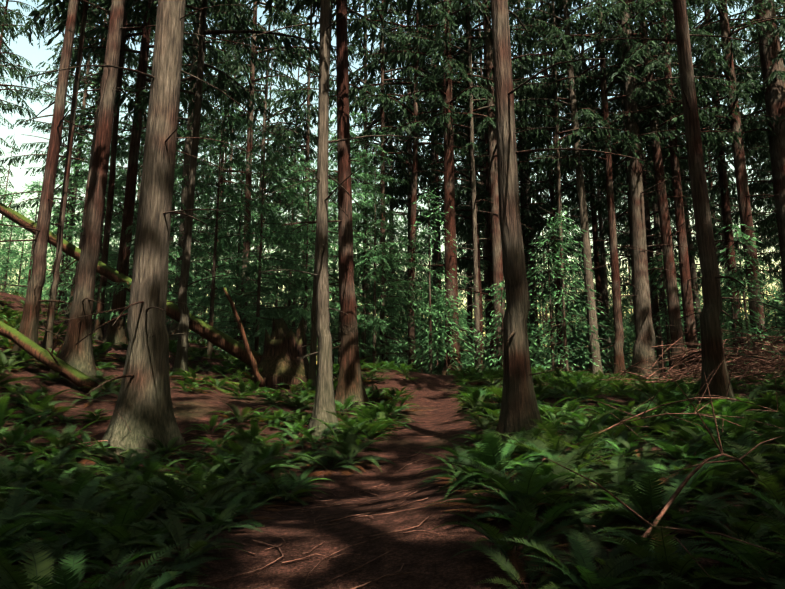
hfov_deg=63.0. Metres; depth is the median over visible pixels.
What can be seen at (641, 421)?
sword fern
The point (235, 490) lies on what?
sword fern
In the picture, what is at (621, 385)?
sword fern
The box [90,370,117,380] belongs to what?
sword fern
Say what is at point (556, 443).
sword fern
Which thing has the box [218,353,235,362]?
sword fern
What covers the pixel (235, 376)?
sword fern
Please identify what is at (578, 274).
cedar
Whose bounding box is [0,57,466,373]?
understory hemlock
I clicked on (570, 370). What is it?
brush pile
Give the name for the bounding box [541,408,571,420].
sword fern
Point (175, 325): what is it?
cedar
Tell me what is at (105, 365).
sword fern
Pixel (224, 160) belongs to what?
cedar
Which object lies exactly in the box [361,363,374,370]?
sword fern
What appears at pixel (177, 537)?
sword fern
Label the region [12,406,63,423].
sword fern
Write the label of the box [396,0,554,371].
conifer tree
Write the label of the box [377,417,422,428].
sword fern
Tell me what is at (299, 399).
sword fern
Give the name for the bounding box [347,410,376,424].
sword fern
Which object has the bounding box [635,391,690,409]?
sword fern
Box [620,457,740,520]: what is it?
sword fern
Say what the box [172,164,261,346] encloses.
young hemlock
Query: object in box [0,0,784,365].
sky
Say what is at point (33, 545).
sword fern
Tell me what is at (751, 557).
sword fern
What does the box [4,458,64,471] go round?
sword fern
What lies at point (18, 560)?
sword fern
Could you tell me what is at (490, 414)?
sword fern
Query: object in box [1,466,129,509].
sword fern
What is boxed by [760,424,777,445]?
sword fern
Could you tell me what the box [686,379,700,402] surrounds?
sword fern
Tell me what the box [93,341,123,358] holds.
sword fern
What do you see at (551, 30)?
conifer tree
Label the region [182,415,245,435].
sword fern
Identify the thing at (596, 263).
cedar
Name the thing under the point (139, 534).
sword fern
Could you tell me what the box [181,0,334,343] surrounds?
cedar
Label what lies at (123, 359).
sword fern
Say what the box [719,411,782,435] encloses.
sword fern
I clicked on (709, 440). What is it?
sword fern
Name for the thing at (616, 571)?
sword fern
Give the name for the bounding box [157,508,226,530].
sword fern
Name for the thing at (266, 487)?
sword fern
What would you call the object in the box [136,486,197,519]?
sword fern
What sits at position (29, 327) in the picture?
conifer tree
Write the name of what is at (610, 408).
sword fern
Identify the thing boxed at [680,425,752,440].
sword fern
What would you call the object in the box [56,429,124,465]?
sword fern
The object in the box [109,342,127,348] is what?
sword fern
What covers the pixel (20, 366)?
sword fern
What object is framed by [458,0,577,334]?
conifer tree
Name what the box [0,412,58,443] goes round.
sword fern
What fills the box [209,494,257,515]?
sword fern
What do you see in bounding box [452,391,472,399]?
sword fern
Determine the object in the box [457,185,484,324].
cedar
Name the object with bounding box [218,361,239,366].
sword fern
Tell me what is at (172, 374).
sword fern
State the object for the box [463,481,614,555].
sword fern
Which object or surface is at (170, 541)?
sword fern
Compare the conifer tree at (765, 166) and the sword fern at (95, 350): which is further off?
the conifer tree at (765, 166)
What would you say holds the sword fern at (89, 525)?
on the terrain
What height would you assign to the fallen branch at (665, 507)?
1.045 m
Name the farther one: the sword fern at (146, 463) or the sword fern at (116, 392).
the sword fern at (116, 392)
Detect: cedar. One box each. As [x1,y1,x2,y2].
[0,0,45,155]
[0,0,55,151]
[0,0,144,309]
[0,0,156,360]
[0,3,32,86]
[0,5,14,190]
[0,133,25,253]
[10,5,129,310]
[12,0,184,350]
[26,0,312,456]
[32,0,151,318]
[33,0,205,316]
[36,0,198,339]
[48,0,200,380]
[48,0,255,345]
[74,91,127,227]
[89,0,353,375]
[104,23,180,240]
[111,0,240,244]
[115,5,246,327]
[122,0,281,345]
[173,16,214,286]
[173,114,227,312]
[177,11,272,352]
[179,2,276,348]
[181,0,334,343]
[192,97,226,339]
[193,51,245,268]
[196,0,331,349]
[210,3,302,296]
[226,0,443,388]
[227,0,450,438]
[244,27,336,325]
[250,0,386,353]
[281,0,436,362]
[299,121,338,299]
[309,0,449,366]
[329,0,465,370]
[329,0,481,368]
[350,2,443,335]
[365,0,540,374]
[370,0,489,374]
[386,0,485,355]
[389,0,528,368]
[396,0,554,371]
[400,184,442,342]
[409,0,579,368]
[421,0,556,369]
[423,16,502,360]
[441,246,473,334]
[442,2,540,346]
[443,53,489,340]
[456,169,503,295]
[457,158,485,337]
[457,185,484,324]
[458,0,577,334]
[458,236,484,339]
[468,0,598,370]
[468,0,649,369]
[468,72,582,368]
[474,0,645,440]
[477,0,618,371]
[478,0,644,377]
[519,167,581,364]
[523,0,668,374]
[525,0,601,319]
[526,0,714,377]
[533,174,570,356]
[539,0,741,380]
[541,249,576,363]
[548,197,586,337]
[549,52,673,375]
[553,0,711,347]
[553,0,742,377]
[555,225,584,332]
[556,18,652,315]
[567,161,613,335]
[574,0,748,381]
[575,2,688,356]
[578,0,784,408]
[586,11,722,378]
[594,0,690,375]
[597,13,687,348]
[607,112,681,317]
[607,195,661,337]
[608,148,701,309]
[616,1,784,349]
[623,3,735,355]
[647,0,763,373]
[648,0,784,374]
[653,1,764,353]
[667,14,770,336]
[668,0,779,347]
[671,94,747,293]
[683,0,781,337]
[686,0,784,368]
[694,195,747,364]
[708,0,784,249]
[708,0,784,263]
[717,194,749,347]
[731,1,784,232]
[731,35,780,273]
[733,26,780,280]
[733,35,778,259]
[763,204,783,323]
[770,250,783,327]
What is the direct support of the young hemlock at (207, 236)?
on the terrain
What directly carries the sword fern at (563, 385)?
on the terrain
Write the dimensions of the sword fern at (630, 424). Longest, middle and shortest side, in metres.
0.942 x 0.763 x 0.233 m
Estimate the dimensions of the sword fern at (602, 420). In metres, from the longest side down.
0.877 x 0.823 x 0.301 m
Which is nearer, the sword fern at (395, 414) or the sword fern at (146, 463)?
the sword fern at (146, 463)
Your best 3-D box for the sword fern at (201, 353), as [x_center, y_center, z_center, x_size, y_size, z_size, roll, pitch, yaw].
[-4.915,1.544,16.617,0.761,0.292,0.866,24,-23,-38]
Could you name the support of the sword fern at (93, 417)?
on the terrain
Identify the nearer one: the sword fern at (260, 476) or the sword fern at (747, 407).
the sword fern at (260, 476)
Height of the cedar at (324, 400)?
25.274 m
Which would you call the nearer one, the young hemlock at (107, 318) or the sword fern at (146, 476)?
the sword fern at (146, 476)
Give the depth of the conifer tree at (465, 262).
30.43 m
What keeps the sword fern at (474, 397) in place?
on the terrain
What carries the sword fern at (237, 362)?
on the terrain
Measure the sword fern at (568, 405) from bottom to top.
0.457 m
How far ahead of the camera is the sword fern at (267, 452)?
7.14 m
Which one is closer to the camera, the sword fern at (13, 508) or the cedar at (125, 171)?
the sword fern at (13, 508)
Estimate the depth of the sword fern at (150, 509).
4.17 m
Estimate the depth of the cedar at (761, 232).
39.62 m
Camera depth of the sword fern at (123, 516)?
3.76 m
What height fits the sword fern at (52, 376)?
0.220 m
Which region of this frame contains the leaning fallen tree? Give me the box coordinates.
[0,194,261,366]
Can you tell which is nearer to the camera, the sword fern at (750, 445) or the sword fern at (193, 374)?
the sword fern at (750, 445)
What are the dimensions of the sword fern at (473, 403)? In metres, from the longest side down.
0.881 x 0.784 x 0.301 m
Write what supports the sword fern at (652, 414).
on the terrain
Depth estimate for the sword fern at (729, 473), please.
3.83 m
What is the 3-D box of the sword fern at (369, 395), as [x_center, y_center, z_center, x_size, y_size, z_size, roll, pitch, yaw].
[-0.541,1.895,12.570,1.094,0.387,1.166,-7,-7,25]
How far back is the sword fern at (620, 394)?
10.70 m
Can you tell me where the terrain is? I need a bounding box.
[0,292,784,588]
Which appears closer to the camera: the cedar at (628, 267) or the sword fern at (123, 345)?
the sword fern at (123, 345)
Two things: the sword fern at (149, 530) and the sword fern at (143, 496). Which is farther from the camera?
the sword fern at (143, 496)
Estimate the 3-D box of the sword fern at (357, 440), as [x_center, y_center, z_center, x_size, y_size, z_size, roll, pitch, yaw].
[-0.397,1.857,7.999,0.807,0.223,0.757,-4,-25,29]
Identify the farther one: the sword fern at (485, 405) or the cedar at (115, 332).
the cedar at (115, 332)
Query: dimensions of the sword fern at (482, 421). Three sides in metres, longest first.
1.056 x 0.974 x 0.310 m
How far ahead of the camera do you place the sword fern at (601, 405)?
9.31 m
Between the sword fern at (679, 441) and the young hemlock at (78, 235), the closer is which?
the sword fern at (679, 441)
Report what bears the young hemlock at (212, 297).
on the terrain
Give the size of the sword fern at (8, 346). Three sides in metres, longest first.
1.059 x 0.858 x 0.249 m
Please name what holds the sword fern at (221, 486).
on the terrain
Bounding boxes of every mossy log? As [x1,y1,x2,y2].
[184,371,232,395]
[185,375,239,386]
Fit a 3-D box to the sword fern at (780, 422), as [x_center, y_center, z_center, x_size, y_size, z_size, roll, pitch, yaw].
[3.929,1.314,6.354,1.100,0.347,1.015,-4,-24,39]
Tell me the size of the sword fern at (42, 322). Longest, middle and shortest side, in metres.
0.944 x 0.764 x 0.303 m
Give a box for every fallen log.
[0,320,98,392]
[465,377,502,386]
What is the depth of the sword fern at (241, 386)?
11.57 m
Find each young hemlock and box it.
[26,138,137,319]
[45,130,219,312]
[69,228,133,305]
[93,105,310,358]
[94,142,229,315]
[104,203,190,332]
[104,237,134,321]
[105,121,256,322]
[166,134,309,353]
[166,186,260,343]
[170,114,339,352]
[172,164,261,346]
[191,209,264,345]
[196,245,262,354]
[214,150,337,354]
[215,160,368,354]
[219,144,338,339]
[227,159,336,352]
[231,205,275,352]
[238,170,391,363]
[255,108,431,364]
[261,241,337,352]
[264,112,438,365]
[283,178,407,367]
[290,146,452,365]
[295,165,433,363]
[298,238,338,364]
[329,213,419,371]
[330,201,442,365]
[334,192,468,367]
[357,215,423,368]
[359,204,433,367]
[387,229,489,372]
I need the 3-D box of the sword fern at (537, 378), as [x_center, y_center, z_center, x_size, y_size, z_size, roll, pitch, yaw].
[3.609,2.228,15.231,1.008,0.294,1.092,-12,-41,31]
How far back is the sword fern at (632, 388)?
11.65 m
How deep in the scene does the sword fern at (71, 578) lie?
2.74 m
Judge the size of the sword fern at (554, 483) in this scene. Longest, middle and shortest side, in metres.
1.210 x 1.136 x 0.357 m
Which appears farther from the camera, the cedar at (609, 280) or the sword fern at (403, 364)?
the cedar at (609, 280)
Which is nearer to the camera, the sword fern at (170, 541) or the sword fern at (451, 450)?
the sword fern at (170, 541)
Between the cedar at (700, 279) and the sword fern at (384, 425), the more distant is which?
the cedar at (700, 279)
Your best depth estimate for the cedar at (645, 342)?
24.62 m
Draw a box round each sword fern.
[0,307,20,314]
[0,308,22,321]
[0,335,12,345]
[0,336,13,348]
[0,339,14,346]
[0,351,24,357]
[0,352,34,373]
[0,356,25,365]
[0,364,38,384]
[0,385,32,396]
[0,391,23,404]
[0,394,43,422]
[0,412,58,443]
[0,424,55,450]
[0,445,58,472]
[0,454,87,499]
[0,464,56,493]
[0,464,67,492]
[0,481,68,508]
[0,481,77,546]
[0,487,54,506]
[0,500,80,532]
[0,508,77,565]
[0,509,58,530]
[0,517,81,554]
[0,523,52,569]
[0,528,85,563]
[0,528,123,585]
[0,541,207,588]
[0,548,176,588]
[1,315,21,326]
[1,363,38,369]
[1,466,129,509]
[1,512,131,571]
[2,390,73,414]
[2,475,143,541]
[3,350,34,362]
[3,408,73,432]
[4,444,41,458]
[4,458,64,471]
[5,383,33,389]
[5,385,56,407]
[5,470,62,489]
[6,421,43,438]
[7,352,56,364]
[7,461,102,492]
[7,556,39,582]
[8,291,24,295]
[8,397,52,406]
[8,442,47,449]
[8,444,77,478]
[10,453,56,473]
[10,453,87,468]
[10,503,58,532]
[11,441,66,455]
[11,475,78,503]
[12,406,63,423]
[16,424,107,456]
[19,444,87,467]
[19,492,49,509]
[21,402,80,413]
[24,418,108,449]
[25,372,66,381]
[25,510,130,549]
[27,486,128,529]
[30,384,74,399]
[30,495,195,564]
[38,326,63,341]
[39,319,55,326]
[39,458,99,481]
[40,325,67,336]
[42,488,149,523]
[43,456,108,482]
[44,314,68,320]
[45,415,78,424]
[45,489,191,542]
[46,308,64,315]
[48,460,105,494]
[49,459,99,479]
[49,477,134,503]
[52,505,136,542]
[53,532,176,586]
[55,472,106,489]
[55,485,91,497]
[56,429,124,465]
[62,451,163,479]
[64,469,164,500]
[65,464,131,498]
[65,517,188,562]
[68,387,114,407]
[70,557,231,588]
[74,413,111,421]
[74,470,197,509]
[75,377,118,395]
[80,409,112,416]
[83,434,143,459]
[86,454,165,478]
[87,448,139,466]
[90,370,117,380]
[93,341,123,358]
[93,342,111,355]
[93,345,113,360]
[96,361,118,368]
[96,539,189,588]
[97,483,200,522]
[98,460,162,486]
[98,505,259,585]
[99,463,162,475]
[100,377,121,384]
[100,389,117,404]
[100,473,133,484]
[100,539,222,588]
[105,449,140,466]
[105,510,196,546]
[106,466,172,482]
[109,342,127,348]
[109,476,197,503]
[111,520,224,567]
[113,356,125,362]
[116,465,268,522]
[121,518,193,554]
[123,446,195,480]
[130,481,246,521]
[134,448,181,466]
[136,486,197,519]
[142,435,203,457]
[144,454,212,475]
[149,471,252,484]
[153,457,240,492]
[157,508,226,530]
[166,481,262,510]
[168,501,263,544]
[169,344,176,352]
[169,365,187,378]
[170,367,226,382]
[170,491,275,529]
[172,381,202,392]
[172,450,220,462]
[174,371,217,394]
[175,379,200,385]
[175,459,259,499]
[175,460,211,476]
[176,368,204,376]
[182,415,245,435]
[182,486,227,499]
[183,447,266,472]
[184,443,297,484]
[185,424,246,453]
[186,480,256,500]
[188,337,206,345]
[189,463,233,475]
[190,348,213,358]
[190,363,210,371]
[190,478,253,498]
[191,462,252,480]
[197,375,237,389]
[203,402,271,422]
[203,437,277,464]
[205,490,275,522]
[206,465,255,476]
[208,367,235,373]
[208,369,248,380]
[208,475,302,510]
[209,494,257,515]
[212,438,267,456]
[214,424,272,442]
[217,418,300,446]
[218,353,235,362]
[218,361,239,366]
[219,376,266,399]
[219,481,281,509]
[220,355,242,363]
[220,428,265,438]
[221,380,259,391]
[221,475,311,500]
[224,440,298,480]
[224,443,304,476]
[225,369,245,377]
[225,391,251,398]
[230,364,252,373]
[232,359,244,366]
[234,378,280,394]
[234,414,283,422]
[234,443,308,465]
[238,424,270,434]
[240,368,262,380]
[247,468,301,495]
[247,469,327,505]
[249,439,273,446]
[249,462,298,485]
[250,406,272,416]
[250,435,284,454]
[252,389,290,402]
[254,386,280,397]
[255,472,329,503]
[256,395,284,404]
[259,412,299,424]
[260,403,313,421]
[263,409,296,421]
[265,421,314,440]
[265,449,313,469]
[266,417,293,428]
[268,437,302,447]
[270,466,329,492]
[273,394,312,408]
[274,426,321,450]
[275,384,310,395]
[276,392,302,401]
[277,382,307,389]
[278,421,353,449]
[278,441,361,477]
[283,401,313,408]
[286,412,309,429]
[286,449,324,462]
[288,414,311,426]
[289,390,314,401]
[295,456,333,470]
[296,377,314,389]
[296,381,337,393]
[305,432,396,475]
[307,417,358,447]
[311,393,371,412]
[322,410,400,436]
[323,420,375,440]
[333,366,338,375]
[335,404,348,415]
[336,438,383,451]
[338,414,357,425]
[338,418,369,431]
[339,405,384,419]
[342,403,386,414]
[343,421,394,438]
[344,410,408,430]
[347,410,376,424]
[350,416,390,427]
[351,406,406,427]
[358,399,396,416]
[360,358,385,364]
[360,401,419,419]
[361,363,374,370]
[362,368,385,382]
[362,425,401,435]
[364,380,401,397]
[365,398,392,412]
[366,362,389,372]
[366,385,392,398]
[366,388,391,400]
[366,423,396,428]
[367,390,429,414]
[369,372,388,384]
[369,405,414,422]
[374,360,402,371]
[374,391,411,403]
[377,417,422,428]
[384,387,414,398]
[389,363,415,370]
[394,369,413,376]
[398,363,416,371]
[401,373,416,381]
[415,452,463,485]
[418,443,508,490]
[419,454,620,506]
[423,445,479,461]
[428,461,636,521]
[432,429,570,490]
[432,510,595,559]
[436,434,564,498]
[437,438,504,460]
[438,444,654,522]
[438,461,520,491]
[440,496,515,523]
[445,385,493,412]
[449,376,472,383]
[450,363,484,375]
[450,366,471,373]
[451,387,484,401]
[451,430,483,442]
[451,464,545,495]
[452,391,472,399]
[453,372,471,379]
[454,394,500,412]
[454,409,496,433]
[457,368,483,375]
[457,391,494,412]
[457,537,584,588]
[458,456,512,477]
[461,405,484,415]
[462,446,520,474]
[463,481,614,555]
[464,397,499,415]
[464,413,497,427]
[465,387,502,399]
[468,371,493,378]
[468,414,497,428]
[470,404,500,416]
[470,407,500,420]
[473,374,497,379]
[474,407,498,418]
[475,385,501,402]
[476,423,554,443]
[477,402,499,413]
[478,376,502,384]
[479,421,497,428]
[479,431,616,479]
[482,366,499,374]
[483,529,699,588]
[485,428,567,452]
[488,399,561,426]
[492,419,575,468]
[494,460,620,490]
[498,429,635,476]
[501,406,635,460]
[501,436,529,454]
[502,441,599,483]
[506,450,627,486]
[519,424,607,447]
[524,530,655,588]
[531,524,657,588]
[533,370,547,381]
[534,376,557,388]
[534,383,559,397]
[535,376,553,384]
[536,390,552,400]
[537,396,593,423]
[537,397,579,417]
[538,407,591,429]
[539,373,562,383]
[540,390,558,405]
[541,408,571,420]
[542,408,568,421]
[543,496,657,552]
[544,389,571,399]
[545,379,581,392]
[545,461,668,507]
[546,408,592,422]
[547,418,565,429]
[547,438,669,469]
[548,443,623,462]
[549,367,580,381]
[549,379,607,394]
[549,399,592,410]
[552,380,597,401]
[552,380,604,396]
[552,420,591,437]
[553,422,610,439]
[555,390,594,403]
[555,407,629,435]
[555,412,614,428]
[555,413,612,432]
[559,376,590,384]
[559,401,587,410]
[559,427,628,446]
[562,370,590,382]
[562,384,617,402]
[562,437,607,450]
[563,389,606,400]
[563,418,605,425]
[564,469,751,552]
[565,382,608,394]
[565,417,609,430]
[565,453,698,517]
[568,370,593,382]
[574,395,669,424]
[574,517,784,588]
[575,397,624,414]
[575,418,664,442]
[575,436,632,457]
[582,416,627,430]
[582,471,678,494]
[583,370,617,380]
[583,488,668,516]
[584,407,617,415]
[584,453,647,473]
[590,415,667,431]
[590,430,656,447]
[591,526,757,586]
[594,431,643,450]
[597,382,609,393]
[597,399,692,416]
[597,438,640,461]
[600,401,686,440]
[601,386,641,398]
[601,408,677,424]
[604,384,629,395]
[605,375,631,383]
[606,410,687,431]
[607,461,674,495]
[608,383,641,394]
[610,491,761,548]
[612,421,652,440]
[612,438,668,466]
[612,555,759,588]
[615,381,637,389]
[615,388,679,407]
[617,401,644,414]
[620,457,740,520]
[622,392,644,402]
[623,376,687,395]
[624,456,736,498]
[625,425,657,434]
[628,429,740,462]
[628,461,725,489]
[629,423,675,435]
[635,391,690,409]
[635,409,711,442]
[635,438,741,467]
[637,396,695,407]
[639,394,690,408]
[641,428,739,459]
[646,405,739,432]
[648,374,694,397]
[648,465,769,499]
[649,400,714,426]
[649,519,784,588]
[655,381,699,400]
[657,393,750,415]
[658,418,708,437]
[661,446,742,477]
[663,427,735,443]
[664,394,710,412]
[664,395,754,420]
[664,458,782,494]
[665,424,728,462]
[668,454,783,496]
[672,429,783,460]
[672,487,784,542]
[675,406,784,442]
[675,517,784,551]
[677,420,766,443]
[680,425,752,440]
[681,426,747,453]
[682,514,784,584]
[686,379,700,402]
[692,497,782,524]
[692,510,784,578]
[693,408,746,423]
[694,404,759,421]
[694,476,784,527]
[694,477,784,554]
[698,396,729,412]
[699,448,784,490]
[700,436,784,461]
[703,412,784,452]
[705,403,761,416]
[711,398,765,411]
[711,411,777,432]
[715,439,784,492]
[716,444,784,499]
[718,412,783,435]
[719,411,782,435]
[729,429,784,446]
[730,396,782,418]
[732,452,784,490]
[734,384,753,392]
[735,389,784,437]
[735,390,778,415]
[735,395,784,416]
[735,411,784,433]
[741,382,777,399]
[742,443,784,464]
[743,431,784,462]
[746,427,784,441]
[747,390,783,417]
[750,377,784,388]
[751,386,780,396]
[754,382,778,389]
[755,369,779,378]
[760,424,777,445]
[760,451,784,470]
[763,443,784,446]
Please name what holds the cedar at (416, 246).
on the terrain
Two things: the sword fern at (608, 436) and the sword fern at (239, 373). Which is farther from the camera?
the sword fern at (239, 373)
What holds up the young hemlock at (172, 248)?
on the terrain
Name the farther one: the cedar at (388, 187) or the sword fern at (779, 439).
the cedar at (388, 187)
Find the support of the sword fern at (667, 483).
on the terrain
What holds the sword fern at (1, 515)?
on the terrain
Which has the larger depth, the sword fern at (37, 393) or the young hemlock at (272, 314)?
the young hemlock at (272, 314)
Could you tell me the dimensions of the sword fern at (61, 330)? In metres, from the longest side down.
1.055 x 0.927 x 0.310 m
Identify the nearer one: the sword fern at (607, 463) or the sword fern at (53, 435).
the sword fern at (607, 463)
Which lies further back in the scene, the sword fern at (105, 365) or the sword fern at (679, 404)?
the sword fern at (105, 365)
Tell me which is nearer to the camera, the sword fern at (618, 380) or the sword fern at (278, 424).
the sword fern at (278, 424)
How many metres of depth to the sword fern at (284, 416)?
9.73 m
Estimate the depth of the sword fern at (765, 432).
5.51 m
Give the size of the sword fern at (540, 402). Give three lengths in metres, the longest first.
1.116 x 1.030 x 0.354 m
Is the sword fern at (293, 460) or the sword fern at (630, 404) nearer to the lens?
the sword fern at (293, 460)
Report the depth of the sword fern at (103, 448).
7.76 m
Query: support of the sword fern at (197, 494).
on the terrain
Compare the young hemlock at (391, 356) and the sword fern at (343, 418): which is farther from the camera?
the young hemlock at (391, 356)
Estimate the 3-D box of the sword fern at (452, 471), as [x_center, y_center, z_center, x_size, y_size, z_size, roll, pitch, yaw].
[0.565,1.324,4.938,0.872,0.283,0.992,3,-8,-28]
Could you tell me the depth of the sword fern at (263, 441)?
8.30 m
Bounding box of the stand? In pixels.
[302,157,784,370]
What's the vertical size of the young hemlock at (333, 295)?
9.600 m
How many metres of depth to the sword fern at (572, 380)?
16.22 m
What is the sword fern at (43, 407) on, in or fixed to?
on the terrain
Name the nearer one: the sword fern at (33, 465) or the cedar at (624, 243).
the sword fern at (33, 465)
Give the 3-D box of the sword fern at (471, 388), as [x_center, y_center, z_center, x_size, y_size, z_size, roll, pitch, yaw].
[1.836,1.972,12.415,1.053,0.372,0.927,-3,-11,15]
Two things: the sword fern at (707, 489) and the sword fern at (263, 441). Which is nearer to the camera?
the sword fern at (707, 489)
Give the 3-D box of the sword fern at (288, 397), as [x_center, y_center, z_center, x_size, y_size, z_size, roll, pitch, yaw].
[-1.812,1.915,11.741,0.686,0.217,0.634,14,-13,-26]
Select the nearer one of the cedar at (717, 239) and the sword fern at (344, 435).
the sword fern at (344, 435)
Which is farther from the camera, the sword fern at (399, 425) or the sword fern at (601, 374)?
the sword fern at (601, 374)
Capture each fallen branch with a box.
[18,409,130,455]
[522,347,782,468]
[541,371,784,576]
[563,351,782,444]
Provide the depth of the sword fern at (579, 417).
7.79 m
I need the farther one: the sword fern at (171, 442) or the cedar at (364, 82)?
the cedar at (364, 82)
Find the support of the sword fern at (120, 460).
on the terrain
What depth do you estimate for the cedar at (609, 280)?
44.11 m
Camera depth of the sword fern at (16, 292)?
23.72 m
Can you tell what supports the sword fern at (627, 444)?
on the terrain
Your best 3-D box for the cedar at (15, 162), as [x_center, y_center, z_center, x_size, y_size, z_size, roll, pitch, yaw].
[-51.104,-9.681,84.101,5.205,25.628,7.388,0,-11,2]
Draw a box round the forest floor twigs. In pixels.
[2,292,784,588]
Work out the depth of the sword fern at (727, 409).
8.01 m
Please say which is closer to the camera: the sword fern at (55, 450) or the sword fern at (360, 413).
the sword fern at (55, 450)
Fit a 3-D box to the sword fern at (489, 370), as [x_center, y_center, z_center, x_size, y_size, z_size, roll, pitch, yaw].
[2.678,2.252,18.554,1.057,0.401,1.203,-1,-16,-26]
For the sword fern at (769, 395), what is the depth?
8.71 m
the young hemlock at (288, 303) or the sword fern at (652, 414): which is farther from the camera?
the young hemlock at (288, 303)
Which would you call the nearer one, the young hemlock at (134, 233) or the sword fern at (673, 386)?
the sword fern at (673, 386)
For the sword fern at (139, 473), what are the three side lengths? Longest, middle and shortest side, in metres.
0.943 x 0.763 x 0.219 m
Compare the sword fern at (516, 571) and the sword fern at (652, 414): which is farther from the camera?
the sword fern at (652, 414)
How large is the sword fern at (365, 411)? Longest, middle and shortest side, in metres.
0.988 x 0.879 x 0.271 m
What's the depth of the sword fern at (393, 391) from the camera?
12.76 m
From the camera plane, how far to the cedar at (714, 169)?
46.35 m
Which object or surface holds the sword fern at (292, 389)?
on the terrain
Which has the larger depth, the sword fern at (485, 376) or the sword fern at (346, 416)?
the sword fern at (485, 376)
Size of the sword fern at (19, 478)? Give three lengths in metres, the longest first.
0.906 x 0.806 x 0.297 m
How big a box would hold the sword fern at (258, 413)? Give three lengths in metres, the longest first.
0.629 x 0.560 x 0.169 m
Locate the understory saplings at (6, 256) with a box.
[0,186,784,372]
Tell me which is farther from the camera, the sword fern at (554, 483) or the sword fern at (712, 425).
the sword fern at (712, 425)
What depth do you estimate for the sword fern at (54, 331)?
14.79 m
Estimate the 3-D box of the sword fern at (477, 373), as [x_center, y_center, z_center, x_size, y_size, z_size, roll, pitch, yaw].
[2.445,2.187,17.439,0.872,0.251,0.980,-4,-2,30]
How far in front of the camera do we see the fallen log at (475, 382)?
15.89 m
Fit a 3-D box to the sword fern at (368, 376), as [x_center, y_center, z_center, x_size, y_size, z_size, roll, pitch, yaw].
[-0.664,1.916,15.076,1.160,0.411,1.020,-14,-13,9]
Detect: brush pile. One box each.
[493,360,611,377]
[599,326,784,384]
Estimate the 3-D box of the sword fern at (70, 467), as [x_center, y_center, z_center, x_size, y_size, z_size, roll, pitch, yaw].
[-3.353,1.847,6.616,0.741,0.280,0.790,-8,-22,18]
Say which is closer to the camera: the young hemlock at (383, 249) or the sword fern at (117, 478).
the sword fern at (117, 478)
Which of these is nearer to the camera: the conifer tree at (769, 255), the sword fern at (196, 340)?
the sword fern at (196, 340)
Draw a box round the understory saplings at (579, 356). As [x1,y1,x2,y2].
[373,188,784,378]
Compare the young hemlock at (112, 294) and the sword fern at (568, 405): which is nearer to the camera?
the sword fern at (568, 405)
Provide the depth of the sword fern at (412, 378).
16.26 m
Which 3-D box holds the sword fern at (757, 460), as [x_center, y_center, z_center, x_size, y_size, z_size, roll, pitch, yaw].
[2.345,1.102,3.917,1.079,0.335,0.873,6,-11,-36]
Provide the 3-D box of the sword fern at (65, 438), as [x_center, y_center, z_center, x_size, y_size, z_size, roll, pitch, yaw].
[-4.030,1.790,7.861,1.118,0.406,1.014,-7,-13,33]
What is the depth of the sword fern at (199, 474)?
6.18 m
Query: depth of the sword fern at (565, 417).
7.31 m
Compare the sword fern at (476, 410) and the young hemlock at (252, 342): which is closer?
the sword fern at (476, 410)
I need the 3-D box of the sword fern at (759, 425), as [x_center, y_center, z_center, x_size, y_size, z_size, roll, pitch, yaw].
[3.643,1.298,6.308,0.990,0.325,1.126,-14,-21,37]
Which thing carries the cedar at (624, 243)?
on the terrain
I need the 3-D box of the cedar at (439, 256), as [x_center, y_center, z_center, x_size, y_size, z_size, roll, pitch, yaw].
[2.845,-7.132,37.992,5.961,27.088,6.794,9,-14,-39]
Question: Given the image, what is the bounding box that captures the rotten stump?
[250,316,308,388]
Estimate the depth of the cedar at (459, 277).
65.43 m
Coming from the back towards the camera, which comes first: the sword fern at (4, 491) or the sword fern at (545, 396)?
the sword fern at (545, 396)
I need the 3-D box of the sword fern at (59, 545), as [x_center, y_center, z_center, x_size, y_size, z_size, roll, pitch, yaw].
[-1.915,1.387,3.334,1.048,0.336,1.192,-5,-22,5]
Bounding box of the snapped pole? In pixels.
[223,287,265,387]
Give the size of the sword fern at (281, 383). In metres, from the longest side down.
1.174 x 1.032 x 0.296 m
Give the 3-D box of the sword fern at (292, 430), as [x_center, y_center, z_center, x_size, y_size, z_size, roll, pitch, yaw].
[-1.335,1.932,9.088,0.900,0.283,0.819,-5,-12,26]
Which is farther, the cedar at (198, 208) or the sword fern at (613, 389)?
the cedar at (198, 208)
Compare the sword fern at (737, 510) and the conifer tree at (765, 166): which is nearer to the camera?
the sword fern at (737, 510)
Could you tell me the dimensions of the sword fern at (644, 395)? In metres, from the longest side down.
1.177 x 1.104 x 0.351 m
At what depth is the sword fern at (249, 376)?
13.72 m
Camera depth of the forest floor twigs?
4.49 m
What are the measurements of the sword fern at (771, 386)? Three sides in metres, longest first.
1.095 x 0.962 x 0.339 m
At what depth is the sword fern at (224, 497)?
5.17 m
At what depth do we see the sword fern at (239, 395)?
11.55 m
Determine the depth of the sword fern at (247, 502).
4.78 m
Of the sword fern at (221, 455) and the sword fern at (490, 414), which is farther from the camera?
the sword fern at (490, 414)
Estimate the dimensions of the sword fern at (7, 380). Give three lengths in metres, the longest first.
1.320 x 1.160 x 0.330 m
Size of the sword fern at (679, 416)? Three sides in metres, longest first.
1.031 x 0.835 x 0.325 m
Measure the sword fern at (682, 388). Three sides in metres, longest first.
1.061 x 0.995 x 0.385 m
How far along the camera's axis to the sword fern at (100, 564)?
3.35 m
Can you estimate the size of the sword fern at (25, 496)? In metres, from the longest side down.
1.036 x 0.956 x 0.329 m
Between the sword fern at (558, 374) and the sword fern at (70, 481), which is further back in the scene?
the sword fern at (558, 374)
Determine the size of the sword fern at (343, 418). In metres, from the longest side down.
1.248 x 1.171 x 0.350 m
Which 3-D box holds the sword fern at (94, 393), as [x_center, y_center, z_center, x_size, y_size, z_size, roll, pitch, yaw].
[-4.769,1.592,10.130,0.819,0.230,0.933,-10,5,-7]
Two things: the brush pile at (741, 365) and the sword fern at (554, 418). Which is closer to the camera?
the sword fern at (554, 418)

